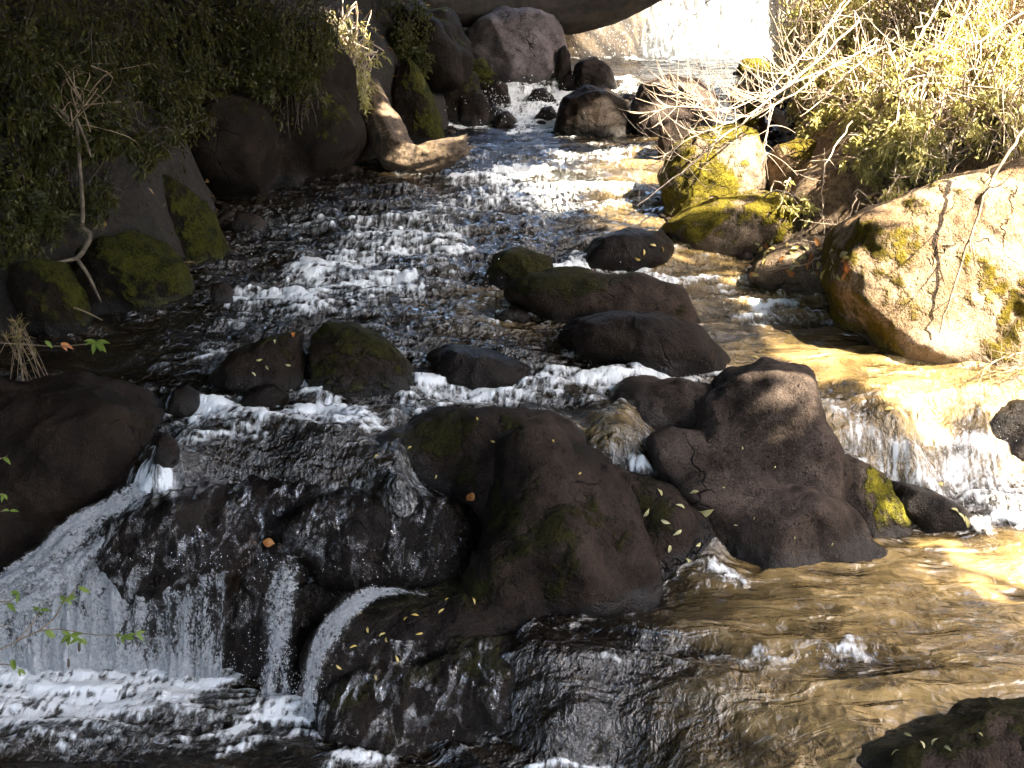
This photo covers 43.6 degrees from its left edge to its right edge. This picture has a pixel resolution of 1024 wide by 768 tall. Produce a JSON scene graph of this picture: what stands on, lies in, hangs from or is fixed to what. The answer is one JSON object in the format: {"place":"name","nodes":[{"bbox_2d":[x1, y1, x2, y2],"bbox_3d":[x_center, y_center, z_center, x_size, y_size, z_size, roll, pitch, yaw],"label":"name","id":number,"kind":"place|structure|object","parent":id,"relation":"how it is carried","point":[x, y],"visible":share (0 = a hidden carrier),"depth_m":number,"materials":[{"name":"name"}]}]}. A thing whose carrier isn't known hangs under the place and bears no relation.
{"place":"outdoors","nodes":[
{"label":"outdoors","id":0,"kind":"place"},
{"bbox_2d":[0,55,805,342],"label":"gravel","id":1,"kind":"structure","parent":0,"point":[224,220],"depth_m":10.49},
{"bbox_2d":[210,281,232,305],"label":"stone","id":2,"kind":"object","parent":1,"relation":"on","point":[221,292],"visible":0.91,"depth_m":8.72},
{"bbox_2d":[231,213,265,231],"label":"stone","id":3,"kind":"object","parent":1,"relation":"on","point":[244,222],"visible":0.81,"depth_m":10.07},
{"bbox_2d":[459,88,490,126],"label":"rock","id":4,"kind":"object","parent":1,"relation":"on","point":[474,107],"visible":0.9,"depth_m":13.33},
{"bbox_2d":[483,80,510,105],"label":"rock","id":5,"kind":"object","parent":1,"relation":"on","point":[500,88],"visible":0.39,"depth_m":13.99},
{"bbox_2d":[495,308,532,323],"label":"stone","id":6,"kind":"object","parent":1,"relation":"on","point":[520,315],"visible":0.68,"depth_m":8.51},
{"bbox_2d":[483,246,552,287],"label":"rock","id":7,"kind":"object","parent":1,"relation":"on","point":[509,265],"visible":0.61,"depth_m":9.13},
{"bbox_2d":[526,88,553,101],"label":"stone","id":8,"kind":"object","parent":1,"relation":"on","point":[535,94],"visible":0.78,"depth_m":14.06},
{"bbox_2d":[558,75,575,89],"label":"stone","id":9,"kind":"object","parent":1,"relation":"on","point":[567,81],"visible":0.46,"depth_m":14.34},
{"bbox_2d":[556,45,571,83],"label":"rock","id":10,"kind":"object","parent":9,"relation":"on","point":[563,65],"visible":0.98,"depth_m":14.46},
{"bbox_2d":[553,84,633,137],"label":"rock","id":11,"kind":"object","parent":1,"relation":"on","point":[586,110],"visible":0.72,"depth_m":12.83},
{"bbox_2d":[572,57,617,89],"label":"rock","id":12,"kind":"object","parent":1,"relation":"on","point":[596,72],"visible":0.68,"depth_m":14.26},
{"bbox_2d":[657,119,691,160],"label":"rock","id":13,"kind":"object","parent":1,"relation":"on","point":[664,145],"visible":0.46,"depth_m":11.82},
{"bbox_2d":[735,57,771,75],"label":"rock","id":14,"kind":"object","parent":1,"relation":"on","point":[741,68],"visible":0.54,"depth_m":14.79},
{"bbox_2d":[762,17,864,138],"bbox_3d":[2.852,-2.650,11.572,1.029,1.242,2.052,0,20,0],"label":"shrub","id":15,"kind":"object","parent":1,"relation":"on","point":[819,117],"visible":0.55,"depth_m":11.62,"materials":[{"name":"green plant"}]},
{"bbox_2d":[0,54,1023,767],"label":"stream water","id":16,"kind":"structure","parent":0,"point":[720,656],"depth_m":7.14,"materials":[{"name":"liquid"}]},
{"bbox_2d":[0,586,144,675],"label":"leafy twig","id":17,"kind":"object","parent":16,"relation":"on","point":[51,634],"visible":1,"depth_m":4.97,"materials":[{"name":"green plant"}]},
{"bbox_2d":[167,385,200,417],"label":"stone","id":18,"kind":"object","parent":16,"relation":"in","point":[183,401],"visible":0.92,"depth_m":7.44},
{"bbox_2d":[208,331,307,391],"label":"rock","id":19,"kind":"object","parent":16,"relation":"in","point":[233,370],"visible":0.8,"depth_m":7.67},
{"bbox_2d":[239,384,288,407],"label":"stone","id":20,"kind":"object","parent":16,"relation":"in","point":[271,395],"visible":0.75,"depth_m":7.46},
{"bbox_2d":[426,344,531,389],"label":"rock","id":21,"kind":"object","parent":16,"relation":"in","point":[470,367],"visible":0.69,"depth_m":7.77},
{"bbox_2d":[5,0,1023,734],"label":"spray","id":22,"kind":"object","parent":16,"relation":"on","point":[485,302],"visible":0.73,"depth_m":9.07,"materials":[{"name":"white"}]},
{"bbox_2d":[640,0,770,57],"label":"waterfall","id":23,"kind":"structure","parent":16,"relation":"on","point":[753,19],"depth_m":16.59,"materials":[{"name":"liquid"}]},
{"bbox_2d":[738,103,767,138],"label":"rock","id":24,"kind":"object","parent":16,"relation":"in","point":[757,123],"visible":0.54,"depth_m":12.37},
{"bbox_2d":[891,481,971,533],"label":"rock","id":25,"kind":"object","parent":16,"relation":"in","point":[928,511],"visible":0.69,"depth_m":7.23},
{"bbox_2d":[0,0,1023,337],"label":"ground","id":26,"kind":"structure","parent":0,"point":[142,208],"depth_m":9.62,"materials":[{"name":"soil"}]},
{"bbox_2d":[0,312,47,380],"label":"dry tuft","id":27,"kind":"object","parent":26,"relation":"on","point":[19,335],"visible":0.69,"depth_m":7.74,"materials":[{"name":"plant"}]},
{"bbox_2d":[0,188,52,221],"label":"fern","id":28,"kind":"object","parent":26,"relation":"on","point":[38,193],"visible":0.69,"depth_m":8.33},
{"bbox_2d":[0,165,75,269],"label":"shrub","id":29,"kind":"object","parent":26,"relation":"on","point":[19,236],"visible":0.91,"depth_m":8.40,"materials":[{"name":"green plant"}]},
{"bbox_2d":[4,146,75,217],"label":"shrub","id":30,"kind":"object","parent":26,"relation":"on","point":[57,188],"visible":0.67,"depth_m":8.49,"materials":[{"name":"green plant"}]},
{"bbox_2d":[0,105,83,148],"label":"fern","id":31,"kind":"object","parent":26,"relation":"on","point":[41,113],"visible":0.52,"depth_m":8.40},
{"bbox_2d":[6,258,92,337],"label":"boulder","id":32,"kind":"object","parent":26,"relation":"on","point":[46,296],"visible":0.94,"depth_m":8.33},
{"bbox_2d":[0,40,107,215],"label":"shrub","id":33,"kind":"object","parent":26,"relation":"on","point":[54,91],"visible":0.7,"depth_m":8.44,"materials":[{"name":"green plant"}]},
{"bbox_2d":[31,146,77,177],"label":"fern","id":34,"kind":"object","parent":26,"relation":"on","point":[69,149],"visible":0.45,"depth_m":8.57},
{"bbox_2d":[29,212,89,244],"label":"fern","id":35,"kind":"object","parent":26,"relation":"on","point":[45,218],"visible":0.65,"depth_m":8.45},
{"bbox_2d":[0,0,165,150],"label":"shrub","id":36,"kind":"object","parent":26,"relation":"on","point":[11,50],"visible":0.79,"depth_m":8.56,"materials":[{"name":"green plant"}]},
{"bbox_2d":[0,370,166,574],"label":"boulder","id":37,"kind":"object","parent":26,"relation":"on","point":[72,443],"visible":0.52,"depth_m":6.94,"materials":[{"name":"stone"}]},
{"bbox_2d":[0,339,108,353],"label":"leafy twig","id":38,"kind":"object","parent":37,"relation":"on","point":[98,344],"visible":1,"depth_m":7.47,"materials":[{"name":"green plant"}]},
{"bbox_2d":[66,159,124,235],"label":"shrub","id":39,"kind":"object","parent":26,"relation":"on","point":[102,184],"visible":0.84,"depth_m":8.69,"materials":[{"name":"green plant"}]},
{"bbox_2d":[41,18,152,157],"bbox_3d":[-3.092,-2.069,9.118,1.189,1.020,0.758,16,26,38],"label":"shrub","id":40,"kind":"object","parent":26,"relation":"on","point":[94,52],"visible":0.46,"depth_m":8.98,"materials":[{"name":"green plant"}]},
{"bbox_2d":[32,52,164,301],"bbox_3d":[-2.763,-1.408,8.557,1.034,1.593,0.695,0,20,0],"label":"sapling","id":41,"kind":"object","parent":26,"relation":"on","point":[87,243],"visible":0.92,"depth_m":8.43,"materials":[{"name":"brown plant"}]},
{"bbox_2d":[75,93,146,171],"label":"shrub","id":42,"kind":"object","parent":26,"relation":"on","point":[115,143],"visible":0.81,"depth_m":8.74,"materials":[{"name":"green plant"}]},
{"bbox_2d":[71,229,194,314],"bbox_3d":[-2.649,-0.688,8.955,0.886,0.804,0.776,0,20,0],"label":"boulder","id":43,"kind":"object","parent":26,"relation":"on","point":[130,270],"visible":0.63,"depth_m":8.63,"materials":[{"name":"stone"}]},
{"bbox_2d":[125,112,187,183],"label":"shrub","id":44,"kind":"object","parent":26,"relation":"on","point":[143,140],"visible":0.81,"depth_m":9.05,"materials":[{"name":"green plant"}]},
{"bbox_2d":[67,0,249,158],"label":"shrub","id":45,"kind":"object","parent":26,"relation":"on","point":[152,74],"visible":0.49,"depth_m":9.89,"materials":[{"name":"green plant"}]},
{"bbox_2d":[120,66,207,182],"bbox_3d":[-2.684,-1.971,9.657,0.772,0.842,1.143,-7,21,-18],"label":"shrub","id":46,"kind":"object","parent":26,"relation":"on","point":[167,135],"visible":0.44,"depth_m":9.46,"materials":[{"name":"green plant"}]},
{"bbox_2d":[152,76,218,140],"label":"shrub","id":47,"kind":"object","parent":26,"relation":"on","point":[192,112],"visible":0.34,"depth_m":10.10,"materials":[{"name":"green plant"}]},
{"bbox_2d":[162,174,229,268],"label":"boulder","id":48,"kind":"object","parent":26,"relation":"on","point":[199,232],"visible":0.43,"depth_m":9.36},
{"bbox_2d":[150,0,317,78],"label":"shrub","id":49,"kind":"object","parent":26,"relation":"on","point":[248,12],"visible":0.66,"depth_m":10.66,"materials":[{"name":"green plant"}]},
{"bbox_2d":[62,474,481,676],"bbox_3d":[-1.308,1.217,7.241,2.429,1.622,1.317,0,20,0],"label":"rock ledge","id":50,"kind":"object","parent":26,"relation":"on","point":[373,523],"visible":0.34,"depth_m":6.66,"materials":[{"name":"stone"}]},
{"bbox_2d":[0,472,183,614],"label":"waterfall","id":51,"kind":"structure","parent":50,"relation":"on","point":[59,539],"depth_m":6.64,"materials":[{"name":"white liquid"}]},
{"bbox_2d":[153,432,180,467],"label":"stone","id":52,"kind":"object","parent":51,"relation":"on","point":[167,452],"visible":1,"depth_m":6.80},
{"bbox_2d":[0,554,228,679],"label":"waterfall","id":53,"kind":"structure","parent":50,"relation":"on","point":[82,623],"depth_m":6.64,"materials":[{"name":"white liquid"}]},
{"bbox_2d":[261,555,298,696],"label":"waterfall","id":54,"kind":"structure","parent":50,"relation":"on","point":[279,636],"depth_m":6.39,"materials":[{"name":"white liquid"}]},
{"bbox_2d":[98,478,480,637],"bbox_3d":[-1.176,0.913,6.823,2.016,0.780,0.618,0,20,0],"label":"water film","id":55,"kind":"object","parent":50,"relation":"on","point":[287,546],"visible":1,"depth_m":6.64,"materials":[{"name":"white"}]},
{"bbox_2d":[184,14,369,198],"bbox_3d":[-2.104,-2.319,11.567,1.586,1.950,2.597,0,20,0],"label":"boulder","id":56,"kind":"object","parent":26,"relation":"on","point":[249,150],"depth_m":10.99,"materials":[{"name":"stone"}]},
{"bbox_2d":[169,4,252,109],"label":"shrub","id":57,"kind":"object","parent":56,"relation":"on","point":[227,66],"visible":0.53,"depth_m":10.59,"materials":[{"name":"green plant"}]},
{"bbox_2d":[236,53,298,124],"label":"shrub","id":58,"kind":"object","parent":56,"relation":"on","point":[266,86],"visible":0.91,"depth_m":10.60,"materials":[{"name":"green plant"}]},
{"bbox_2d":[234,0,305,103],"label":"shrub","id":59,"kind":"object","parent":56,"relation":"on","point":[284,50],"visible":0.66,"depth_m":10.68,"materials":[{"name":"green plant"}]},
{"bbox_2d":[261,38,327,134],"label":"shrub","id":60,"kind":"object","parent":56,"relation":"on","point":[308,104],"visible":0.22,"depth_m":10.97,"materials":[{"name":"green plant"}]},
{"bbox_2d":[283,0,342,83],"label":"shrub","id":61,"kind":"object","parent":56,"relation":"on","point":[323,43],"visible":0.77,"depth_m":10.96,"materials":[{"name":"green plant"}]},
{"bbox_2d":[279,51,326,137],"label":"shrub","id":62,"kind":"object","parent":26,"relation":"on","point":[302,81],"visible":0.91,"depth_m":10.75,"materials":[{"name":"green plant"}]},
{"bbox_2d":[326,0,392,117],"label":"shrub","id":63,"kind":"object","parent":26,"relation":"on","point":[363,80],"visible":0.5,"depth_m":11.70,"materials":[{"name":"yellow plant"}]},
{"bbox_2d":[308,322,413,398],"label":"rock","id":64,"kind":"object","parent":26,"relation":"on","point":[350,359],"visible":0.78,"depth_m":7.64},
{"bbox_2d":[376,0,435,80],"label":"shrub","id":65,"kind":"object","parent":26,"relation":"on","point":[407,37],"visible":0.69,"depth_m":12.79,"materials":[{"name":"green plant"}]},
{"bbox_2d":[362,77,473,172],"bbox_3d":[-1.330,-2.814,12.021,0.658,1.438,2.770,-14,24,-33],"label":"fallen log","id":66,"kind":"object","parent":26,"relation":"on","point":[393,146],"visible":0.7,"depth_m":11.39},
{"bbox_2d":[391,58,444,144],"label":"boulder","id":67,"kind":"object","parent":26,"relation":"on","point":[414,107],"visible":0.61,"depth_m":12.40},
{"bbox_2d":[295,578,553,754],"bbox_3d":[-0.223,1.650,6.620,1.774,1.433,1.387,0,20,0],"label":"rock ledge","id":68,"kind":"object","parent":26,"relation":"on","point":[457,626],"visible":0.42,"depth_m":6.22,"materials":[{"name":"stone"}]},
{"bbox_2d":[298,587,424,721],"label":"waterfall","id":69,"kind":"structure","parent":68,"relation":"on","point":[337,620],"depth_m":6.25,"materials":[{"name":"white liquid"}]},
{"bbox_2d":[318,638,512,751],"bbox_3d":[-0.462,1.484,6.174,0.960,0.409,0.463,0,20,0],"label":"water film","id":70,"kind":"object","parent":68,"relation":"on","point":[401,663],"visible":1,"depth_m":6.10,"materials":[{"name":"white"}]},
{"bbox_2d":[392,1,473,92],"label":"boulder","id":71,"kind":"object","parent":26,"relation":"on","point":[449,48],"depth_m":13.04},
{"bbox_2d":[442,71,480,124],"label":"rock","id":72,"kind":"object","parent":26,"relation":"on","point":[454,97],"visible":0.32,"depth_m":13.40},
{"bbox_2d":[473,58,498,91],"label":"rock","id":73,"kind":"object","parent":26,"relation":"on","point":[486,74],"visible":0.62,"depth_m":13.85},
{"bbox_2d":[464,5,571,83],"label":"boulder","id":74,"kind":"object","parent":26,"relation":"on","point":[522,44],"visible":0.68,"depth_m":14.48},
{"bbox_2d":[423,0,661,34],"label":"boulder","id":75,"kind":"object","parent":26,"relation":"on","point":[576,16],"visible":0.59,"depth_m":14.89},
{"bbox_2d":[376,406,716,618],"bbox_3d":[0.140,0.883,7.079,2.065,1.558,1.513,0,20,0],"label":"boulder","id":76,"kind":"object","parent":26,"relation":"on","point":[559,534],"visible":0.55,"depth_m":6.59,"materials":[{"name":"stone"}]},
{"bbox_2d":[504,266,699,323],"bbox_3d":[0.610,-0.534,8.793,1.336,0.566,0.767,0,20,0],"label":"rock","id":77,"kind":"object","parent":26,"relation":"on","point":[566,293],"visible":0.56,"depth_m":8.47,"materials":[{"name":"stone"}]},
{"bbox_2d":[565,10,646,57],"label":"cliff","id":78,"kind":"structure","parent":26,"relation":"on","point":[580,49],"depth_m":16.53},
{"bbox_2d":[585,227,674,271],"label":"rock","id":79,"kind":"object","parent":26,"relation":"on","point":[626,247],"visible":0.69,"depth_m":9.57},
{"bbox_2d":[557,310,730,376],"bbox_3d":[0.845,-0.228,8.285,1.112,0.600,0.871,0,20,0],"label":"rock","id":80,"kind":"object","parent":26,"relation":"on","point":[670,345],"visible":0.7,"depth_m":7.90,"materials":[{"name":"stone"}]},
{"bbox_2d":[630,74,717,136],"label":"boulder","id":81,"kind":"object","parent":26,"relation":"on","point":[638,105],"visible":0.56,"depth_m":12.71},
{"bbox_2d":[657,123,766,216],"bbox_3d":[1.683,-1.624,10.702,0.935,1.087,0.907,0,20,0],"label":"boulder","id":82,"kind":"object","parent":26,"relation":"on","point":[735,167],"visible":0.6,"depth_m":10.32,"materials":[{"name":"stone"}]},
{"bbox_2d":[618,0,876,177],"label":"bare branch","id":83,"kind":"object","parent":82,"relation":"on","point":[762,94],"visible":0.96,"depth_m":10.14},
{"bbox_2d":[661,190,797,255],"bbox_3d":[1.871,-1.216,10.215,1.342,0.704,0.905,0,20,0],"label":"boulder","id":84,"kind":"object","parent":26,"relation":"on","point":[738,222],"visible":0.59,"depth_m":9.82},
{"bbox_2d":[626,19,860,205],"bbox_3d":[1.797,-2.086,9.701,2.162,1.225,0.512,-15,25,-35],"label":"bare branch","id":85,"kind":"object","parent":26,"relation":"on","point":[789,84],"visible":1,"depth_m":9.70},
{"bbox_2d":[608,356,887,567],"bbox_3d":[1.310,0.653,7.426,1.624,1.562,1.498,0,20,0],"label":"boulder","id":86,"kind":"object","parent":26,"relation":"on","point":[800,490],"visible":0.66,"depth_m":7.02,"materials":[{"name":"stone"}]},
{"bbox_2d":[729,76,775,105],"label":"rock","id":87,"kind":"object","parent":26,"relation":"on","point":[744,85],"visible":0.36,"depth_m":13.56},
{"bbox_2d":[757,98,793,132],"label":"rock","id":88,"kind":"object","parent":26,"relation":"on","point":[777,118],"visible":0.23,"depth_m":12.35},
{"bbox_2d":[748,234,825,294],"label":"rock","id":89,"kind":"object","parent":26,"relation":"on","point":[803,280],"visible":0.42,"depth_m":9.30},
{"bbox_2d":[765,138,817,192],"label":"boulder","id":90,"kind":"object","parent":26,"relation":"on","point":[794,153],"visible":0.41,"depth_m":10.52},
{"bbox_2d":[764,177,821,227],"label":"shrub","id":91,"kind":"object","parent":26,"relation":"on","point":[801,209],"visible":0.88,"depth_m":9.73,"materials":[{"name":"green plant"}]},
{"bbox_2d":[737,91,852,233],"bbox_3d":[2.233,-1.552,9.814,0.610,1.310,0.925,-14,24,-34],"label":"bare branch","id":92,"kind":"object","parent":26,"relation":"on","point":[840,138],"visible":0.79,"depth_m":9.69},
{"bbox_2d":[764,0,882,100],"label":"shrub","id":93,"kind":"object","parent":26,"relation":"on","point":[795,13],"visible":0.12,"depth_m":13.29,"materials":[{"name":"green plant"}]},
{"bbox_2d":[754,0,896,131],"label":"bare branch","id":94,"kind":"object","parent":26,"relation":"on","point":[820,44],"visible":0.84,"depth_m":11.09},
{"bbox_2d":[793,0,898,78],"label":"shrub","id":95,"kind":"object","parent":26,"relation":"on","point":[846,23],"visible":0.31,"depth_m":12.24,"materials":[{"name":"green plant"}]},
{"bbox_2d":[810,119,902,194],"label":"shrub","id":96,"kind":"object","parent":26,"relation":"on","point":[862,148],"visible":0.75,"depth_m":9.56,"materials":[{"name":"green plant"}]},
{"bbox_2d":[812,10,918,144],"bbox_3d":[2.960,-2.464,10.751,1.127,1.274,1.985,14,24,33],"label":"shrub","id":97,"kind":"object","parent":26,"relation":"on","point":[864,89],"visible":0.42,"depth_m":10.82,"materials":[{"name":"green plant"}]},
{"bbox_2d":[845,454,912,537],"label":"rock","id":98,"kind":"object","parent":26,"relation":"on","point":[873,500],"visible":0.42,"depth_m":7.19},
{"bbox_2d":[851,174,908,212],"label":"shrub","id":99,"kind":"object","parent":26,"relation":"on","point":[886,194],"visible":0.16,"depth_m":9.25,"materials":[{"name":"green plant"}]},
{"bbox_2d":[845,0,976,82],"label":"shrub","id":100,"kind":"object","parent":26,"relation":"on","point":[900,19],"visible":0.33,"depth_m":11.61,"materials":[{"name":"green plant"}]},
{"bbox_2d":[887,136,945,191],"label":"shrub","id":101,"kind":"object","parent":26,"relation":"on","point":[913,178],"visible":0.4,"depth_m":9.33,"materials":[{"name":"green plant"}]},
{"bbox_2d":[819,157,1023,366],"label":"boulder","id":102,"kind":"object","parent":26,"relation":"on","point":[891,293],"visible":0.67,"depth_m":8.07,"materials":[{"name":"stone"}]},
{"bbox_2d":[939,127,1023,333],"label":"bare branch","id":103,"kind":"object","parent":102,"relation":"on","point":[993,175],"visible":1,"depth_m":7.87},
{"bbox_2d":[975,317,1023,395],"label":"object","id":104,"kind":"object","parent":102,"relation":"attached to","point":[1011,354],"visible":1,"depth_m":7.80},
{"bbox_2d":[821,0,1023,136],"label":"bare branch","id":105,"kind":"object","parent":26,"relation":"on","point":[970,42],"visible":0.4,"depth_m":9.73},
{"bbox_2d":[859,22,1007,192],"bbox_3d":[3.212,-2.100,9.777,1.151,1.240,1.567,0,20,0],"label":"shrub","id":106,"kind":"object","parent":26,"relation":"on","point":[899,125],"visible":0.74,"depth_m":9.54,"materials":[{"name":"green plant"}]},
{"bbox_2d":[856,697,1023,767],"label":"rock","id":107,"kind":"object","parent":26,"relation":"on","point":[997,723],"visible":0.97,"depth_m":5.18,"materials":[{"name":"stone"}]},
{"bbox_2d":[889,59,1023,180],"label":"shrub","id":108,"kind":"object","parent":26,"relation":"on","point":[960,152],"visible":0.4,"depth_m":9.29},
{"bbox_2d":[898,0,1023,94],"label":"shrub","id":109,"kind":"object","parent":26,"relation":"on","point":[970,12],"visible":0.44,"depth_m":10.14,"materials":[{"name":"green plant"}]},
{"bbox_2d":[908,85,1013,185],"bbox_3d":[3.256,-1.821,9.563,0.826,0.831,0.994,0,20,0],"label":"shrub","id":110,"kind":"object","parent":26,"relation":"on","point":[959,110],"visible":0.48,"depth_m":9.28,"materials":[{"name":"green plant"}]},
{"bbox_2d":[942,59,1023,163],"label":"shrub","id":111,"kind":"object","parent":26,"relation":"on","point":[1015,124],"visible":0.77,"depth_m":9.11,"materials":[{"name":"green plant"}]},
{"bbox_2d":[967,0,1023,139],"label":"shrub","id":112,"kind":"object","parent":26,"relation":"on","point":[1012,52],"visible":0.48,"depth_m":9.50,"materials":[{"name":"green plant"}]},
{"bbox_2d":[989,399,1023,461],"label":"rock","id":113,"kind":"object","parent":26,"relation":"on","point":[1008,418],"visible":0.29,"depth_m":7.70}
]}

